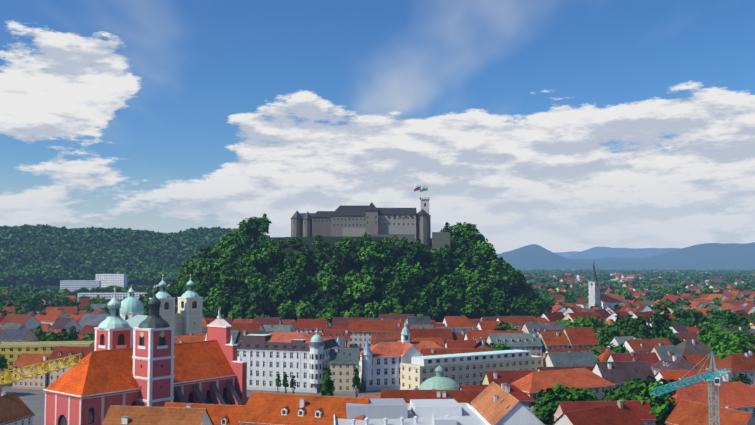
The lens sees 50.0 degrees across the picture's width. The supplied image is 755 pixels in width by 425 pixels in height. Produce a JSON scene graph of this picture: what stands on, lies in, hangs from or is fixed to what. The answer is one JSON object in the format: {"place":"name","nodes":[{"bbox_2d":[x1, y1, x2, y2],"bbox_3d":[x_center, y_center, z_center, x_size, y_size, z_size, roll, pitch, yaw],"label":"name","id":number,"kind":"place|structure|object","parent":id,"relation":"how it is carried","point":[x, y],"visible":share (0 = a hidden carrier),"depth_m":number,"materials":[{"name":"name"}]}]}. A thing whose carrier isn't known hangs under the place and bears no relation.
{"place":"outdoors","nodes":[
{"label":"outdoors","id":0,"kind":"place"},
{"bbox_2d":[2,234,212,294],"bbox_3d":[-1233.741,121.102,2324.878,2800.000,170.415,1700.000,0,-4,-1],"label":"golovec hill","id":1,"kind":"structure","parent":0,"point":[56,283],"depth_m":1707.33,"materials":[{"name":"green plant"}]},
{"bbox_2d":[0,224,269,285],"bbox_3d":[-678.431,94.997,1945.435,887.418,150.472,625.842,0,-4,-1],"label":"golovec forest trees","id":2,"kind":"object","parent":1,"relation":"on","point":[43,252],"visible":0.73,"depth_m":1903.27,"materials":[{"name":"green plant"}]},
{"bbox_2d":[138,213,552,322],"bbox_3d":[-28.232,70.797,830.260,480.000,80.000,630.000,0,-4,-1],"label":"castle hill terrain","id":3,"kind":"structure","parent":0,"point":[312,269],"depth_m":623.28,"materials":[{"name":"green plant"}]},
{"bbox_2d":[291,185,449,248],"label":"castle","id":4,"kind":"structure","parent":3,"relation":"on","point":[408,224],"depth_m":662.85,"materials":[{"name":"stone"}]},
{"bbox_2d":[0,271,754,424],"bbox_3d":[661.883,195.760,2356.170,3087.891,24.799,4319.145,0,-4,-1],"label":"houses","id":5,"kind":"structure","parent":0,"point":[555,346],"depth_m":405.27,"materials":[{"name":"tile"}]},
{"bbox_2d":[0,269,754,424],"bbox_3d":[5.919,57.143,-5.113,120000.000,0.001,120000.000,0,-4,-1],"label":"ground","id":6,"kind":"structure","parent":0,"point":[33,400],"depth_m":359.67,"materials":[{"name":"green plant"}]},
{"bbox_2d":[0,354,83,385],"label":"crane jib","id":7,"kind":"object","parent":6,"relation":"on","point":[29,375],"visible":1,"depth_m":197.27,"materials":[{"name":"metal"}]},
{"bbox_2d":[43,285,247,424],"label":"church","id":8,"kind":"structure","parent":6,"relation":"on","point":[147,361],"depth_m":247.73,"materials":[{"name":"tile"}]},
{"bbox_2d":[120,274,202,335],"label":"cathedral st nicholas","id":9,"kind":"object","parent":6,"relation":"on","point":[185,319],"visible":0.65,"depth_m":427.98,"materials":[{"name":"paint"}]},
{"bbox_2d":[0,262,626,424],"bbox_3d":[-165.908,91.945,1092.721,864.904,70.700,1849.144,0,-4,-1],"label":"buildings","id":10,"kind":"structure","parent":6,"relation":"on","point":[402,364],"depth_m":319.80,"materials":[{"name":"paint"}]},
{"bbox_2d":[0,286,754,424],"bbox_3d":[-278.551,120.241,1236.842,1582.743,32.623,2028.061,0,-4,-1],"label":"town trees","id":11,"kind":"object","parent":6,"relation":"on","point":[723,343],"visible":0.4,"depth_m":392.89,"materials":[{"name":"green plant"}]},
{"bbox_2d":[0,269,754,368],"bbox_3d":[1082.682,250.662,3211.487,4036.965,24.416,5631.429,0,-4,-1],"label":"plain trees","id":12,"kind":"object","parent":6,"relation":"on","point":[639,284],"visible":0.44,"depth_m":1342.45,"materials":[{"name":"green plant"}]},
{"bbox_2d":[511,368,754,424],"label":"roofs","id":13,"kind":"structure","parent":6,"relation":"on","point":[739,395],"depth_m":273.37,"materials":[{"name":"tile"}]},
{"bbox_2d":[650,351,731,424],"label":"tower crane","id":14,"kind":"object","parent":6,"relation":"on","point":[726,375],"visible":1,"depth_m":195.53,"materials":[{"name":"metal"}]},
{"bbox_2d":[0,0,754,253],"label":"sky","id":15,"kind":"structure","parent":0,"point":[553,125],"materials":[{"name":"blue"}]},
{"bbox_2d":[554,251,579,256],"bbox_3d":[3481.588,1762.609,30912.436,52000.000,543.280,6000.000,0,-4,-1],"label":"mountain range","id":16,"kind":"structure","parent":0,"point":[564,254],"depth_m":29876.72,"materials":[{"name":"blue"}]},
{"bbox_2d":[496,247,680,258],"bbox_3d":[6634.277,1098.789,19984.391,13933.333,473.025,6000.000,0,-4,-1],"label":"mountain range","id":17,"kind":"structure","parent":0,"point":[596,252],"depth_m":18595.60,"materials":[{"name":"blue"}]},
{"bbox_2d":[497,242,754,268],"bbox_3d":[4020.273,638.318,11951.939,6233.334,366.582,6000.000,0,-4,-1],"label":"mountain range","id":18,"kind":"structure","parent":0,"point":[706,256],"depth_m":10048.92,"materials":[{"name":"blue"}]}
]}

